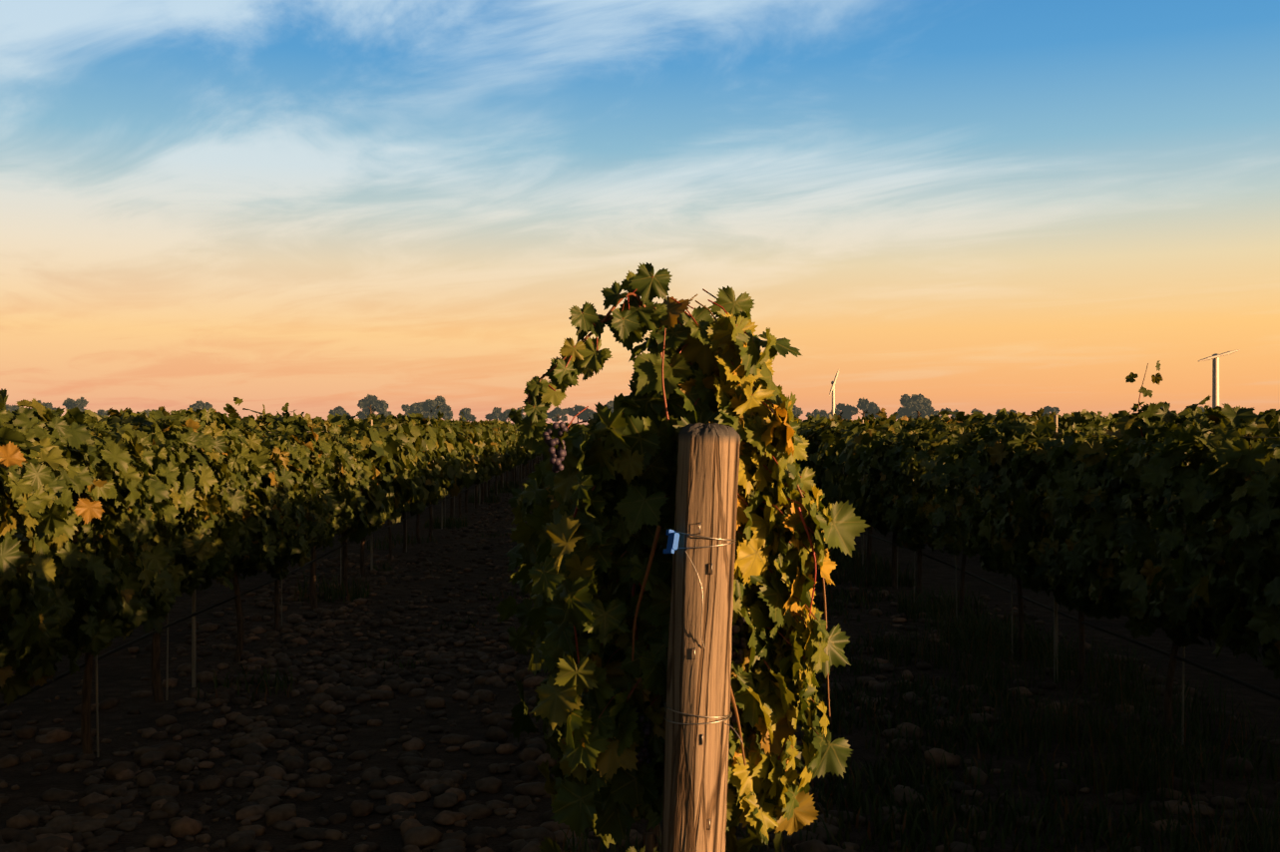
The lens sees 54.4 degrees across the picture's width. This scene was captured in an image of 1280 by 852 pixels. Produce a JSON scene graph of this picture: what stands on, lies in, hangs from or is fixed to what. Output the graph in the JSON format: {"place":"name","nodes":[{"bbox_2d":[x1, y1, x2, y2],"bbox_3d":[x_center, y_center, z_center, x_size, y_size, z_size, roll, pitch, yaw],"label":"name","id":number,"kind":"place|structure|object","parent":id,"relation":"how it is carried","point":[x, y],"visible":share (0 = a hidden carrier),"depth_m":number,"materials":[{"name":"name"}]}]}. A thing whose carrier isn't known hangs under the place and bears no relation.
{"place":"outdoors","nodes":[
{"label":"outdoors","id":0,"kind":"place"},
{"bbox_2d":[0,453,1279,851],"bbox_3d":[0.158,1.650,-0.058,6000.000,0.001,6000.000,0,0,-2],"label":"ground","id":1,"kind":"structure","parent":0,"point":[120,671],"depth_m":7.31,"materials":[{"name":"soil"}]},
{"bbox_2d":[0,493,1279,851],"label":"cobbles","id":2,"kind":"object","parent":1,"relation":"on","point":[96,821],"visible":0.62,"depth_m":6.27,"materials":[{"name":"brown stone"}]},
{"bbox_2d":[0,361,1279,851],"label":"vine rows","id":3,"kind":"object","parent":1,"relation":"on","point":[239,493],"visible":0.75,"depth_m":6.12,"materials":[{"name":"green plant"}]},
{"bbox_2d":[151,422,1245,764],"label":"grape clusters","id":4,"kind":"object","parent":3,"relation":"on","point":[557,456],"visible":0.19,"depth_m":2.29,"materials":[{"name":"food"}]},
{"bbox_2d":[7,397,1279,547],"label":"vine rows","id":5,"kind":"object","parent":1,"relation":"on","point":[451,457],"visible":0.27,"depth_m":14.98,"materials":[{"name":"green plant"}]},
{"bbox_2d":[17,415,1279,851],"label":"stakes","id":6,"kind":"object","parent":1,"relation":"on","point":[519,479],"visible":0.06,"depth_m":8.01,"materials":[{"name":"brown wood"}]},
{"bbox_2d":[69,454,1266,851],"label":"vine trunks","id":7,"kind":"object","parent":1,"relation":"on","point":[158,696],"visible":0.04,"depth_m":8.71,"materials":[{"name":"brown wood"}]},
{"bbox_2d":[661,423,740,851],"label":"trellis post","id":8,"kind":"object","parent":1,"relation":"on","point":[695,776],"visible":1,"depth_m":2.19,"materials":[{"name":"brown wood"}]},
{"bbox_2d":[662,522,742,830],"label":"post wires","id":9,"kind":"object","parent":8,"relation":"attached to","point":[729,715],"visible":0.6,"depth_m":2.19,"materials":[{"name":"grey metal"}]},
{"bbox_2d":[662,529,679,554],"bbox_3d":[0.056,0.205,2.198,0.014,0.043,0.031,15,-14,-26],"label":"clip","id":10,"kind":"object","parent":9,"relation":"attached to","point":[672,542],"visible":1,"depth_m":2.19,"materials":[{"name":"blue plastic"}]},
{"bbox_2d":[519,276,1148,821],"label":"vine shoots","id":11,"kind":"object","parent":8,"relation":"attached to","point":[657,532],"visible":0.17,"depth_m":2.31,"materials":[{"name":"brown plant"}]},
{"bbox_2d":[508,262,869,846],"bbox_3d":[0.088,0.242,2.437,0.661,1.089,0.404,0,0,-2],"label":"grapevine","id":12,"kind":"object","parent":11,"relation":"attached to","point":[625,505],"visible":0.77,"depth_m":2.31,"materials":[{"name":"green plant"}]},
{"bbox_2d":[705,312,837,841],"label":"vine leaves","id":13,"kind":"object","parent":11,"relation":"attached to","point":[754,777],"visible":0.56,"depth_m":2.31,"materials":[{"name":"green plant"}]},
{"bbox_2d":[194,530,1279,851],"bbox_3d":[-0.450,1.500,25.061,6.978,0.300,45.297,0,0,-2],"label":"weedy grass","id":14,"kind":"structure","parent":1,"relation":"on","point":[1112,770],"depth_m":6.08,"materials":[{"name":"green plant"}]},
{"bbox_2d":[829,369,839,416],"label":"wind machine","id":15,"kind":"object","parent":1,"relation":"on","point":[832,389],"visible":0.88,"depth_m":250.87,"materials":[{"name":"white paint"}]},
{"bbox_2d":[1198,349,1240,408],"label":"wind machine","id":16,"kind":"object","parent":1,"relation":"on","point":[1215,378],"visible":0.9,"depth_m":136.50,"materials":[{"name":"white paint"}]},
{"bbox_2d":[0,0,1279,425],"label":"sky","id":17,"kind":"structure","parent":0,"point":[315,208],"materials":[{"name":"blue"}]},
{"bbox_2d":[4,393,1279,423],"bbox_3d":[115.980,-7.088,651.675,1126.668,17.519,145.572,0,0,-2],"label":"tree line","id":18,"kind":"object","parent":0,"point":[920,402],"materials":[{"name":"green plant"}]}
]}

